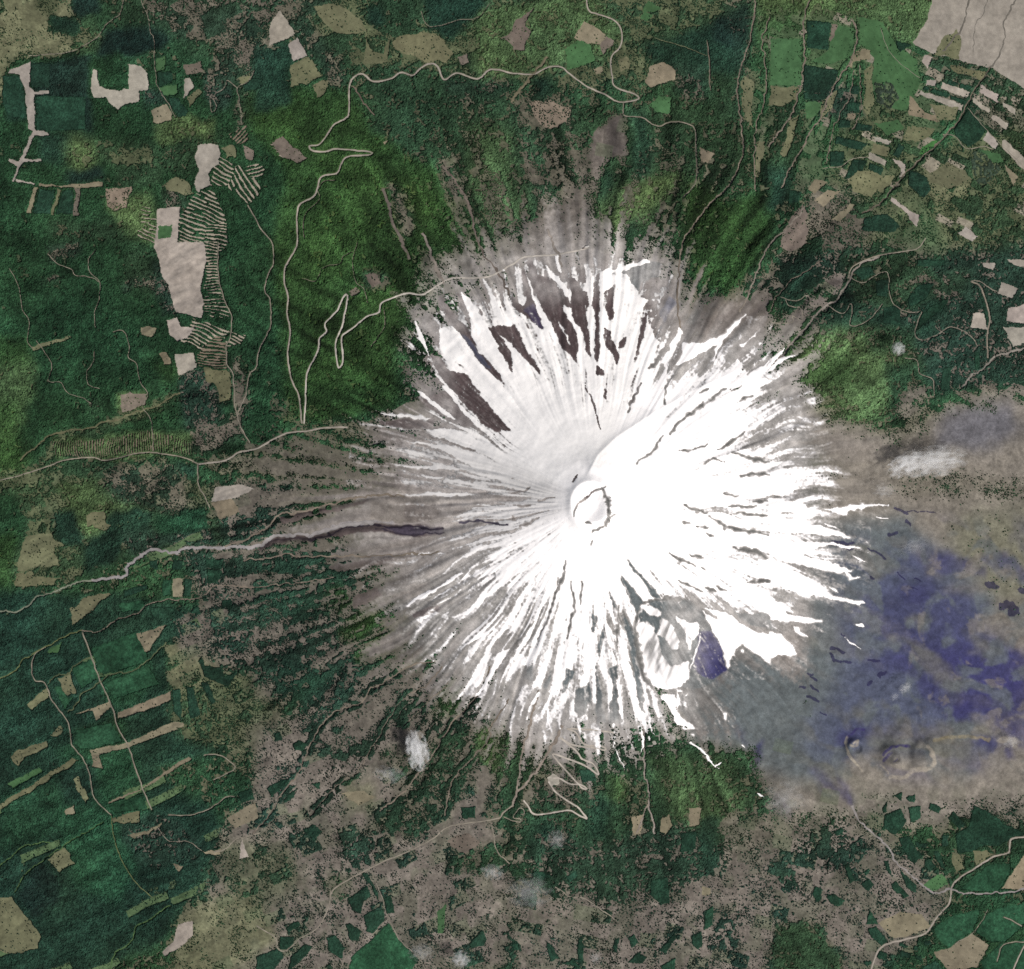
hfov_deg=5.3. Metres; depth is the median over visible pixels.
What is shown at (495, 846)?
track
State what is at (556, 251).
ravine
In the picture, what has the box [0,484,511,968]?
scattered trees
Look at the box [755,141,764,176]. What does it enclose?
dry meadow
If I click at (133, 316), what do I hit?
forest
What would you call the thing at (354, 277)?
track
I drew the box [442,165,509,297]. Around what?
ravine
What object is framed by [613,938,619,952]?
woodlot
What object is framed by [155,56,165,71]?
pasture
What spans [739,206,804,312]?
ravine
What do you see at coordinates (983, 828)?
woodlot
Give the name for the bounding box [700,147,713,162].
stubble field
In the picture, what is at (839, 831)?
woodlot
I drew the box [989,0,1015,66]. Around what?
ravine
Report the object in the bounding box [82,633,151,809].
track
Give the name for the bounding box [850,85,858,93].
woodlot
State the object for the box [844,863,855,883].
woodlot
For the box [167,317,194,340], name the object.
bare field
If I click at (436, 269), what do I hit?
ravine
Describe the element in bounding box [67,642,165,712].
gully meadow
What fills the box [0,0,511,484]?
scattered trees
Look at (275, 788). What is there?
woodlot
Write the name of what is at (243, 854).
bare field
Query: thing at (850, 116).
stubble field
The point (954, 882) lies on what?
road
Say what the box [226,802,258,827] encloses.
stubble field
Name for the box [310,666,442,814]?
ravine
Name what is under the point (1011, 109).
bare field
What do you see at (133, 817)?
dry meadow
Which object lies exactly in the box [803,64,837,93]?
woodlot
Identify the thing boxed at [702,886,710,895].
stubble field
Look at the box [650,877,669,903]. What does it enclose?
woodlot
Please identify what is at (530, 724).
ravine
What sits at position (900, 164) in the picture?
bare field
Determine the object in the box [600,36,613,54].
brown clearing
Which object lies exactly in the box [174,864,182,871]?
stubble field
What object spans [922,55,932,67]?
bare field
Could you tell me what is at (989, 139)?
bare field
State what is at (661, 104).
pasture
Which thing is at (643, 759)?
ravine
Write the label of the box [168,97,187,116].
woodlot
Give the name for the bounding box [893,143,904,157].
woodlot
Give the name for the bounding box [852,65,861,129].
ravine
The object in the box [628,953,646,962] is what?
woodlot
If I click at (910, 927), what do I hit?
stubble field
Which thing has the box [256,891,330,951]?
road
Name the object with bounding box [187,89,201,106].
dry meadow
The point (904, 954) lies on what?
woodlot
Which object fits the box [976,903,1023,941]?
plantation
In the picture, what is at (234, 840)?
track
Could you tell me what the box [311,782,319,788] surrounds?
woodlot
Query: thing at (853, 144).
woodlot
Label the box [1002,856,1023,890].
stubble field
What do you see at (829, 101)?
dry meadow
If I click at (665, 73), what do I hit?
stubble field
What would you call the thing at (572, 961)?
woodlot
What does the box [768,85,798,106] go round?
dry meadow
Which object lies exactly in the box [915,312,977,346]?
track
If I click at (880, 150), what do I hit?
dry meadow
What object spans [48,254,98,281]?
track
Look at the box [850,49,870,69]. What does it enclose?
stubble field
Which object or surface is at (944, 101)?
bare field
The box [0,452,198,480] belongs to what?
road
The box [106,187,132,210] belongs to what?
brown clearing
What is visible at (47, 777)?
dry meadow
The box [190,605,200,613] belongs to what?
woodlot
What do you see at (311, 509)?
ravine
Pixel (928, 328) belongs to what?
forest
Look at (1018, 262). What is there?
bare field
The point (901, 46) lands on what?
woodlot
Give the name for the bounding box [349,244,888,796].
snow cap
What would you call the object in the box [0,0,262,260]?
forest
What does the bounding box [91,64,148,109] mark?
bare field
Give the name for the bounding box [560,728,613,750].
road
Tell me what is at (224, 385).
dry meadow
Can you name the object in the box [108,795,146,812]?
plantation
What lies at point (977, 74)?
dry meadow
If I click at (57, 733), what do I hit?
dry meadow
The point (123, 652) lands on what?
plantation
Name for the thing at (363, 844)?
forest
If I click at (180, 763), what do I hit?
meadow
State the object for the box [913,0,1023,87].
bare field
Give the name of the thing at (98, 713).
stubble field
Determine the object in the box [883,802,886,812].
woodlot
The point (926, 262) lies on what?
woodlot
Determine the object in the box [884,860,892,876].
woodlot
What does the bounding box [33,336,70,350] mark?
dry meadow
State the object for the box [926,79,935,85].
bare field
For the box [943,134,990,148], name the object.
track
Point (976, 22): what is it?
ravine
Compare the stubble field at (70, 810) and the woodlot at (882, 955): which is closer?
the woodlot at (882, 955)
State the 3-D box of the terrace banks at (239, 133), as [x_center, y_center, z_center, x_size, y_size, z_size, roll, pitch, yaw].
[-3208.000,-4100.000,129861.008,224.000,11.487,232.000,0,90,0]
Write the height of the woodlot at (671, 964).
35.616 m
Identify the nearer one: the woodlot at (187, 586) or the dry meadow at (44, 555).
the woodlot at (187, 586)
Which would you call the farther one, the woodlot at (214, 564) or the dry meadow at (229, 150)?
the dry meadow at (229, 150)
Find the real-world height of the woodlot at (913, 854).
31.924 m
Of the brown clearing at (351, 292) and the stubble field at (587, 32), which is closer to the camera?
the brown clearing at (351, 292)
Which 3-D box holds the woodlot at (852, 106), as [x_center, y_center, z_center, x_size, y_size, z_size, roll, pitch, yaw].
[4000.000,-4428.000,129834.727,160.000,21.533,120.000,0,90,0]
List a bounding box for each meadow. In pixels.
[0,758,77,809]
[0,841,49,866]
[0,897,40,953]
[11,742,47,765]
[14,570,55,586]
[15,822,102,891]
[17,532,64,570]
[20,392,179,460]
[27,688,48,709]
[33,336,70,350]
[48,657,90,683]
[48,848,74,871]
[51,188,60,214]
[51,726,62,736]
[58,673,75,695]
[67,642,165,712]
[70,593,110,625]
[74,776,88,802]
[86,511,110,530]
[108,757,190,803]
[110,905,169,968]
[112,811,139,823]
[164,177,193,194]
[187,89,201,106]
[204,367,230,401]
[221,145,235,157]
[239,74,250,86]
[290,57,322,86]
[313,80,328,97]
[314,4,366,33]
[363,31,389,63]
[392,32,452,62]
[618,56,630,71]
[741,74,753,127]
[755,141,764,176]
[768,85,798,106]
[780,115,798,156]
[820,90,836,118]
[848,171,894,196]
[863,64,874,116]
[871,143,889,155]
[904,126,934,142]
[926,162,968,188]
[929,104,958,120]
[934,29,960,59]
[950,65,985,79]
[952,854,963,872]
[973,850,992,864]
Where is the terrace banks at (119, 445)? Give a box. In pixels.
[51,431,191,456]
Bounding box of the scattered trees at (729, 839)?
[511,484,1023,968]
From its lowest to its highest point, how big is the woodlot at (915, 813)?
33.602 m
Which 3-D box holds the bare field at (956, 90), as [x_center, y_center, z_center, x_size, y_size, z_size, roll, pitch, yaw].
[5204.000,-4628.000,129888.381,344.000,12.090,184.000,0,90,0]
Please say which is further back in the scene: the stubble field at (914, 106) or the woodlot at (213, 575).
the stubble field at (914, 106)
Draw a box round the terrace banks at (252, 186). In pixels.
[228,165,259,203]
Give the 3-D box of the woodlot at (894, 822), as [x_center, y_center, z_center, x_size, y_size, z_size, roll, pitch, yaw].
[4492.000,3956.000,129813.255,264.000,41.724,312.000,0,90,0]
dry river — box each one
[0,580,91,612]
[91,520,374,581]
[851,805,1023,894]
[962,347,1023,387]
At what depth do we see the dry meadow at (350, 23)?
129893.36 m
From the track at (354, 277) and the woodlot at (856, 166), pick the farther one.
the woodlot at (856, 166)
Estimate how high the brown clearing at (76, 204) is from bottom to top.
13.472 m
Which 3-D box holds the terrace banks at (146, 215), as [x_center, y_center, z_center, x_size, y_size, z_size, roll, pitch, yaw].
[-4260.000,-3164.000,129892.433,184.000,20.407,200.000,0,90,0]
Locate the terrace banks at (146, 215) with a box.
[141,206,156,222]
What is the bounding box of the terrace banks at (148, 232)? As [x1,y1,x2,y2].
[138,224,155,242]
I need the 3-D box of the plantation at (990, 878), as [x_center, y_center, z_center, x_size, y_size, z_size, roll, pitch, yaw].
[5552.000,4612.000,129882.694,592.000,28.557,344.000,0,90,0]
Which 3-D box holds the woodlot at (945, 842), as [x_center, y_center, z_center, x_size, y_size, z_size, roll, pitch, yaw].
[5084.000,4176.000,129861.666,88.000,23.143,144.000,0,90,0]
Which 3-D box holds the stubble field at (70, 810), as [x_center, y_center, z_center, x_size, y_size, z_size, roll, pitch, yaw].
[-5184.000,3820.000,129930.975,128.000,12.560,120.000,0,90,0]
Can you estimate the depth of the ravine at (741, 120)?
129726.76 m
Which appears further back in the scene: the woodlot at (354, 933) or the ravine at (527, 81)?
the woodlot at (354, 933)
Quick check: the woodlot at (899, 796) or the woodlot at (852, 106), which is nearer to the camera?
the woodlot at (899, 796)
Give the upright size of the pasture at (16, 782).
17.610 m
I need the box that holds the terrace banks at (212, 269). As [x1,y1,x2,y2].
[204,242,222,296]
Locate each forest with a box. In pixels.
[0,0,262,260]
[0,221,257,442]
[0,412,251,678]
[0,643,231,968]
[154,504,384,769]
[193,765,526,968]
[213,44,462,337]
[213,319,443,509]
[255,0,592,114]
[281,612,546,846]
[395,69,632,296]
[516,687,760,968]
[584,0,784,182]
[611,134,841,329]
[656,792,884,968]
[748,0,1023,236]
[762,252,957,490]
[830,167,1023,490]
[882,809,1023,968]
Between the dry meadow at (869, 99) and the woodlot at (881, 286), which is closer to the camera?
the woodlot at (881, 286)
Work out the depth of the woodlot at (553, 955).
129811.25 m
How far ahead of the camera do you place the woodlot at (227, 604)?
129757.85 m
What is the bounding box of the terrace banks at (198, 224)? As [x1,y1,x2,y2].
[178,190,225,241]
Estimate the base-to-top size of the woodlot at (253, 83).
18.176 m
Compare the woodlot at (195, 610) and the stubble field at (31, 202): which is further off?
the stubble field at (31, 202)
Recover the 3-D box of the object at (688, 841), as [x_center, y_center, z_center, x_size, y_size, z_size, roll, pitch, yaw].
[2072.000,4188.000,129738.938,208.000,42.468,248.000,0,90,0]
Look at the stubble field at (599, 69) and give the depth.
129832.56 m
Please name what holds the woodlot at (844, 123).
on the ground
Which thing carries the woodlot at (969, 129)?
on the ground
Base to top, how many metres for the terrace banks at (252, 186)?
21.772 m
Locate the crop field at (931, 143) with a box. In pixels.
[919,140,937,154]
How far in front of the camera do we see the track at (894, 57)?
129881.22 m
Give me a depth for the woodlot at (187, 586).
129791.55 m
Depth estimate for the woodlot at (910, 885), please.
129870.11 m
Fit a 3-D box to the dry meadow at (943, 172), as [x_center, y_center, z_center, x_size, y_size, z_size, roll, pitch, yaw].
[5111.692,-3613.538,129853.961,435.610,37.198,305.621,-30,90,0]
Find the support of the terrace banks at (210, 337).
on the ground
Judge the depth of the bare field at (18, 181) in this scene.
129938.05 m
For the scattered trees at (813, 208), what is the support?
on the ground
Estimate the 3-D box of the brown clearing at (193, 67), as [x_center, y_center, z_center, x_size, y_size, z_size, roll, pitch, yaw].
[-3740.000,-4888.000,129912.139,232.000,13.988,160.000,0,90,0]
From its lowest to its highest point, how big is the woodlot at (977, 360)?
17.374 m
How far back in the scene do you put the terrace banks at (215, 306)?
129787.85 m
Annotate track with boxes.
[10,270,32,348]
[28,0,123,55]
[31,647,110,814]
[37,342,91,403]
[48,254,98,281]
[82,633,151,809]
[88,250,100,324]
[111,815,151,896]
[114,330,153,448]
[141,0,175,117]
[176,796,234,815]
[197,464,209,507]
[204,754,234,779]
[210,80,236,111]
[214,833,258,852]
[217,242,236,413]
[237,71,253,122]
[237,205,273,442]
[303,180,333,238]
[341,918,388,968]
[352,245,367,302]
[372,872,412,951]
[421,3,490,26]
[491,823,509,863]
[504,808,524,822]
[555,887,617,921]
[622,102,696,197]
[707,41,710,89]
[770,299,802,323]
[823,157,868,168]
[829,303,881,326]
[849,272,919,312]
[881,30,919,77]
[906,358,934,395]
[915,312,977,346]
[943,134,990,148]
[968,108,1022,165]
[997,941,1023,960]
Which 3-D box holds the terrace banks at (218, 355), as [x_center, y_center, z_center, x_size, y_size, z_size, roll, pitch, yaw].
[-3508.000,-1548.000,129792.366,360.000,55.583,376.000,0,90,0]
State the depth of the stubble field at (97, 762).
129905.42 m
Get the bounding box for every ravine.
[0,630,81,678]
[82,577,333,632]
[224,493,404,547]
[244,551,438,561]
[252,661,434,833]
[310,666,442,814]
[353,86,374,114]
[380,666,489,810]
[381,188,410,258]
[403,681,448,725]
[421,232,443,283]
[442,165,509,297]
[444,698,508,815]
[511,56,547,101]
[512,690,538,806]
[513,725,563,805]
[546,229,562,266]
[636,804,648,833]
[642,726,654,834]
[676,0,755,328]
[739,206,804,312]
[752,17,769,190]
[768,0,809,146]
[768,256,879,369]
[768,261,822,312]
[781,20,857,187]
[826,70,854,163]
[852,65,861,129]
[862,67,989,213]
[942,0,969,51]
[973,0,987,51]
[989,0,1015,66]
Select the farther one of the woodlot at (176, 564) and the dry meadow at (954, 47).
the dry meadow at (954, 47)
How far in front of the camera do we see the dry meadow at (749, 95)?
129818.24 m
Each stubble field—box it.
[27,187,37,212]
[39,181,102,188]
[65,806,75,814]
[78,701,110,719]
[90,722,183,755]
[92,755,102,768]
[118,691,170,717]
[128,823,161,838]
[136,625,166,651]
[141,326,156,336]
[151,104,171,123]
[159,352,170,364]
[172,578,183,597]
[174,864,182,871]
[203,849,220,854]
[211,499,238,518]
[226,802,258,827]
[341,791,374,804]
[574,21,605,44]
[594,66,602,73]
[632,814,642,834]
[645,62,675,87]
[660,814,671,833]
[689,807,701,826]
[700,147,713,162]
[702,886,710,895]
[808,179,826,193]
[815,190,839,206]
[832,203,854,221]
[847,113,858,119]
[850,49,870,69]
[879,911,930,937]
[908,96,939,121]
[934,934,988,968]
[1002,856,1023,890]
[1005,165,1017,185]
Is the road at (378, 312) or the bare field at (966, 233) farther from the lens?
the bare field at (966, 233)
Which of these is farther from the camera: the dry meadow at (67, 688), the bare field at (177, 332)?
the dry meadow at (67, 688)
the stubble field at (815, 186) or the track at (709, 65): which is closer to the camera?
the stubble field at (815, 186)
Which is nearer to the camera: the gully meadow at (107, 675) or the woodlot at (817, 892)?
the woodlot at (817, 892)
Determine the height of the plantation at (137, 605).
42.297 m
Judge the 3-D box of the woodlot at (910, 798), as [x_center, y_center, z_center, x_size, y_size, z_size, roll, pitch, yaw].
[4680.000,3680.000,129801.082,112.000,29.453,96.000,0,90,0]
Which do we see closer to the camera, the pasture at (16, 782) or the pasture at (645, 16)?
the pasture at (645, 16)
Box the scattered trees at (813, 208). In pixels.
[512,0,1023,484]
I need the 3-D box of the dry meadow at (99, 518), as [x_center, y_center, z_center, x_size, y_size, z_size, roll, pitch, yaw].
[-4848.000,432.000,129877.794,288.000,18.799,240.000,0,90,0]
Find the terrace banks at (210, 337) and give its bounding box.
[181,320,245,348]
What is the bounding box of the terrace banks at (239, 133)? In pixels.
[229,125,247,144]
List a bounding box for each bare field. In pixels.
[8,61,48,181]
[16,179,34,184]
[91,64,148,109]
[154,206,205,317]
[162,921,192,955]
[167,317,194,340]
[175,353,196,374]
[183,78,193,98]
[194,143,220,192]
[211,485,252,501]
[239,840,248,858]
[269,11,294,45]
[288,37,306,61]
[548,773,559,785]
[869,152,886,165]
[874,137,890,144]
[891,197,918,226]
[893,159,905,176]
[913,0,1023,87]
[919,90,962,109]
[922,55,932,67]
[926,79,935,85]
[941,82,969,97]
[959,227,977,240]
[971,313,987,329]
[973,98,989,111]
[978,84,998,102]
[983,131,997,148]
[983,263,995,269]
[991,115,1007,128]
[998,282,1016,297]
[1002,140,1023,168]
[1003,103,1014,113]
[1003,327,1023,346]
[1007,259,1023,266]
[1007,304,1023,323]
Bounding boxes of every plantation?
[54,686,73,709]
[71,660,97,688]
[74,722,121,749]
[91,632,147,673]
[106,665,158,698]
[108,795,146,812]
[118,600,143,612]
[162,579,171,595]
[349,923,417,968]
[934,910,979,947]
[960,863,1010,891]
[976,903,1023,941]
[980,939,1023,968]
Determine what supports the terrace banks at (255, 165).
on the ground
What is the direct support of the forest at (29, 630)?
on the ground
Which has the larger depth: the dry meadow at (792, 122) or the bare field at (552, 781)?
the dry meadow at (792, 122)
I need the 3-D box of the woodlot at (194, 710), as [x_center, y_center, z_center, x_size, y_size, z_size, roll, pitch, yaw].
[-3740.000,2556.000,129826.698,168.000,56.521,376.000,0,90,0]
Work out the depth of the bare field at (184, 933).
129908.84 m
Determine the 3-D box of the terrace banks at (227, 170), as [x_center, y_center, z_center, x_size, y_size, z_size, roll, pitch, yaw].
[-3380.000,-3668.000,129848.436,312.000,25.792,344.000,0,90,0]
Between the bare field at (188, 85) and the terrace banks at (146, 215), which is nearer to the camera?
the terrace banks at (146, 215)
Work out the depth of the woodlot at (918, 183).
129821.42 m
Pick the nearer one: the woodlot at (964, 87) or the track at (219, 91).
the woodlot at (964, 87)
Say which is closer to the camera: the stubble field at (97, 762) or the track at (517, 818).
the track at (517, 818)
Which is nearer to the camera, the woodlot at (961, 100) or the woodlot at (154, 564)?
the woodlot at (154, 564)
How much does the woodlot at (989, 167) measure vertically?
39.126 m
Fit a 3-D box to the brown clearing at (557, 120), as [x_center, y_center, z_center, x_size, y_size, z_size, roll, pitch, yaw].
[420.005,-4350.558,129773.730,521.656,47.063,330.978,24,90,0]
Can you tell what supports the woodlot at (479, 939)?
on the ground
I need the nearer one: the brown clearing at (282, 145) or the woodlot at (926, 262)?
the woodlot at (926, 262)
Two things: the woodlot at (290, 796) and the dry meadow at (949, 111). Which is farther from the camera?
the dry meadow at (949, 111)
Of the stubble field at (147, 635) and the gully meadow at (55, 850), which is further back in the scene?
the gully meadow at (55, 850)
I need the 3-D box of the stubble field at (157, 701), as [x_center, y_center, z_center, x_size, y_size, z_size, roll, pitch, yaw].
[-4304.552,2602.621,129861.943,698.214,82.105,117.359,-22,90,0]
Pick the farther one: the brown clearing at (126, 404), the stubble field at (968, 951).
the stubble field at (968, 951)
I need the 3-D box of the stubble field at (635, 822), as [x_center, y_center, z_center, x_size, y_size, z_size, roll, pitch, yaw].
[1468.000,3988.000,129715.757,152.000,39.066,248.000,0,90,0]
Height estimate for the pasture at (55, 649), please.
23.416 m
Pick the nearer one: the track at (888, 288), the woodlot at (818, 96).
the track at (888, 288)
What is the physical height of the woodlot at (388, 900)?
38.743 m
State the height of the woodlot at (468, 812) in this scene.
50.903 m
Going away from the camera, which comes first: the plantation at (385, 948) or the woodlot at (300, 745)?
the woodlot at (300, 745)
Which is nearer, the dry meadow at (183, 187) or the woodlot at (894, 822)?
the woodlot at (894, 822)
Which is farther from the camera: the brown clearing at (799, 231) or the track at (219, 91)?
the track at (219, 91)
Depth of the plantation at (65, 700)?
129911.21 m
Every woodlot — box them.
[2,75,26,118]
[30,62,49,87]
[33,189,55,213]
[36,95,85,130]
[56,189,73,214]
[123,585,147,597]
[149,607,173,618]
[150,560,157,568]
[157,71,171,86]
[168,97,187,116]
[172,560,182,569]
[172,689,181,720]
[183,578,191,595]
[186,686,199,717]
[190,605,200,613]
[198,656,236,685]
[201,682,214,703]
[205,558,222,569]
[207,568,221,583]
[221,599,231,608]
[237,789,254,802]
[243,77,261,91]
[256,949,283,968]
[267,779,289,796]
[274,732,282,740]
[279,937,293,949]
[283,789,296,802]
[287,921,300,932]
[288,944,312,968]
[293,740,306,750]
[303,825,321,840]
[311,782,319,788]
[326,935,344,957]
[346,923,360,940]
[348,886,370,913]
[362,873,378,900]
[363,909,383,932]
[384,896,394,913]
[461,806,475,818]
[469,930,486,947]
[512,942,518,950]
[532,871,550,881]
[547,942,557,960]
[562,958,579,967]
[565,870,577,881]
[577,938,583,962]
[579,767,595,782]
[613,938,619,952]
[628,934,637,947]
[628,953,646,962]
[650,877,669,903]
[661,932,675,953]
[661,958,675,968]
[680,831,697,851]
[691,932,702,948]
[704,906,713,929]
[788,190,800,203]
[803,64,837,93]
[803,92,826,99]
[806,20,831,49]
[813,886,821,901]
[827,894,843,905]
[829,151,843,165]
[833,827,843,835]
[835,136,867,149]
[838,120,849,127]
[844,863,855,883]
[845,160,867,178]
[846,102,859,111]
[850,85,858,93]
[851,266,874,279]
[855,123,871,130]
[861,879,873,890]
[862,214,899,232]
[867,911,877,923]
[868,163,883,174]
[868,926,887,944]
[874,82,898,108]
[875,279,889,296]
[877,951,886,960]
[883,304,900,324]
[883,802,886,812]
[884,809,905,833]
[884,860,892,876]
[891,881,908,897]
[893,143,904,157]
[894,792,901,800]
[896,41,910,51]
[899,836,922,863]
[899,950,909,957]
[900,869,916,892]
[906,795,915,801]
[907,283,933,307]
[908,170,930,196]
[908,806,920,822]
[915,841,928,848]
[915,955,921,961]
[917,259,944,266]
[918,298,947,328]
[922,960,942,968]
[925,858,935,872]
[929,803,940,812]
[931,89,949,97]
[933,851,944,869]
[941,366,951,391]
[942,835,948,846]
[947,79,958,85]
[948,811,965,829]
[951,96,967,104]
[954,109,986,146]
[955,806,1023,852]
[959,83,972,89]
[970,150,1000,187]
[974,352,979,368]
[978,290,989,329]
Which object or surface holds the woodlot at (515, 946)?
on the ground
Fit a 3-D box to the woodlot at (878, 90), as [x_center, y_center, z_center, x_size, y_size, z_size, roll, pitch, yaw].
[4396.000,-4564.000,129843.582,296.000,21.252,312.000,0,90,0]
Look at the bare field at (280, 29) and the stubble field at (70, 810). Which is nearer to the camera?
the bare field at (280, 29)
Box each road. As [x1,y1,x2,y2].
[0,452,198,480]
[199,426,347,464]
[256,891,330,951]
[283,63,511,422]
[303,247,588,423]
[331,806,511,894]
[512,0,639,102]
[523,781,587,819]
[552,738,598,789]
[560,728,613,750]
[848,238,925,277]
[871,836,1023,968]
[972,281,990,357]
[1013,946,1023,968]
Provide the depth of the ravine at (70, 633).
129929.58 m
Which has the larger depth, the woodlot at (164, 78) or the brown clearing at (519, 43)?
the woodlot at (164, 78)
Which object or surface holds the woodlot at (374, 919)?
on the ground
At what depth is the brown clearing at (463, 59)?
129839.84 m
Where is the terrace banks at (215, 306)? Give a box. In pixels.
[203,296,228,317]
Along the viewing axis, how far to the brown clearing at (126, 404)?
129839.94 m
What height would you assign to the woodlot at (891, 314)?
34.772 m
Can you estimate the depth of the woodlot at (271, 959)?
129893.50 m
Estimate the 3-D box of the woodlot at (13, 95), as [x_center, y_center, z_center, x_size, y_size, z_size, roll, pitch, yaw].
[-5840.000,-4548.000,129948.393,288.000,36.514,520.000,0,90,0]
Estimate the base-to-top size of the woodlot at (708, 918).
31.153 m
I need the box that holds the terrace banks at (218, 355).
[197,336,227,367]
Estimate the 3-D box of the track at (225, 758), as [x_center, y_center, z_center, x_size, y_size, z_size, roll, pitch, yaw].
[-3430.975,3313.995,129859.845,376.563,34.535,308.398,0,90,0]
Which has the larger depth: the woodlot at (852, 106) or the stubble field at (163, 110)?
the stubble field at (163, 110)
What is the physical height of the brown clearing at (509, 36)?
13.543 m
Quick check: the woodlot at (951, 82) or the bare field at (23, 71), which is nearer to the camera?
the woodlot at (951, 82)
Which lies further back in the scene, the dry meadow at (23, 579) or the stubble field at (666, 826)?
the dry meadow at (23, 579)
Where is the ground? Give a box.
[0,0,1023,968]
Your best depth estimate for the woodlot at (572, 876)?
129755.34 m
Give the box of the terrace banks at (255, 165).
[247,164,264,177]
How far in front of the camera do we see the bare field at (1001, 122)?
129909.03 m
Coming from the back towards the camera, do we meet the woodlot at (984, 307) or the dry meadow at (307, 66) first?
the dry meadow at (307, 66)
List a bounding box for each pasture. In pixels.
[8,767,42,788]
[47,642,61,653]
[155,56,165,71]
[158,225,171,238]
[160,84,177,95]
[437,904,446,932]
[565,40,594,69]
[640,12,651,20]
[642,1,660,12]
[649,96,671,113]
[770,38,802,85]
[805,101,821,118]
[811,25,854,63]
[859,17,920,110]
[874,120,903,135]
[924,874,947,890]
[981,150,1003,162]
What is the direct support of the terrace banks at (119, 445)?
on the ground
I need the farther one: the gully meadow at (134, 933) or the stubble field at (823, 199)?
the gully meadow at (134, 933)
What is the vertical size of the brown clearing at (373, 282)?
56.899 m
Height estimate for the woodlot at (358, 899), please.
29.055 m
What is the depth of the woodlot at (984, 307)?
129804.16 m
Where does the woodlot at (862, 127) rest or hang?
on the ground
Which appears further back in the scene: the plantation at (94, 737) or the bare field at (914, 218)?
the plantation at (94, 737)
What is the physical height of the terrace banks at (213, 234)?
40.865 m
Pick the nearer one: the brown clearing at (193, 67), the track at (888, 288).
the track at (888, 288)
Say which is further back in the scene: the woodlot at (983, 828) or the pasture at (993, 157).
the pasture at (993, 157)
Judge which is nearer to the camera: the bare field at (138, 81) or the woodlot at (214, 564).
the woodlot at (214, 564)
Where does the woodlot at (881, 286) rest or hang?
on the ground
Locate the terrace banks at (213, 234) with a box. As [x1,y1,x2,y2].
[204,223,227,252]
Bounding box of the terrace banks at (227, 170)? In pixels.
[210,157,236,185]
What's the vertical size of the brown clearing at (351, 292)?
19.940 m
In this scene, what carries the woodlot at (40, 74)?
on the ground
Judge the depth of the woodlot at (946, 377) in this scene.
129770.88 m
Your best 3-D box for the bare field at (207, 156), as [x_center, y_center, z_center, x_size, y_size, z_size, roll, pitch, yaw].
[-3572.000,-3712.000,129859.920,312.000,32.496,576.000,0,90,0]
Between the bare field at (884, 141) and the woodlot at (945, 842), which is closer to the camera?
the bare field at (884, 141)
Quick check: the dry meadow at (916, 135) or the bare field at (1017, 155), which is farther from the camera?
the bare field at (1017, 155)
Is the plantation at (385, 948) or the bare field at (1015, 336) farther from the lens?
the plantation at (385, 948)
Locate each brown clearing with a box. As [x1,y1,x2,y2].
[73,187,79,215]
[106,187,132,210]
[120,392,146,411]
[183,61,202,74]
[243,145,253,159]
[272,136,306,162]
[349,287,359,296]
[366,273,380,286]
[448,833,479,853]
[458,53,468,65]
[501,32,512,45]
[511,8,533,50]
[529,100,570,129]
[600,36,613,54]
[780,205,808,251]
[829,24,837,40]
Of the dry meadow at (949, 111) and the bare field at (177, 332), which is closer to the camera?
the bare field at (177, 332)
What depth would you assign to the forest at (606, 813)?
129701.66 m
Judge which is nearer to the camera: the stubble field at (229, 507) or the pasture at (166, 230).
the stubble field at (229, 507)
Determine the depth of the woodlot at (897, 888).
129868.33 m
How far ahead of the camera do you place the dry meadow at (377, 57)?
129894.17 m

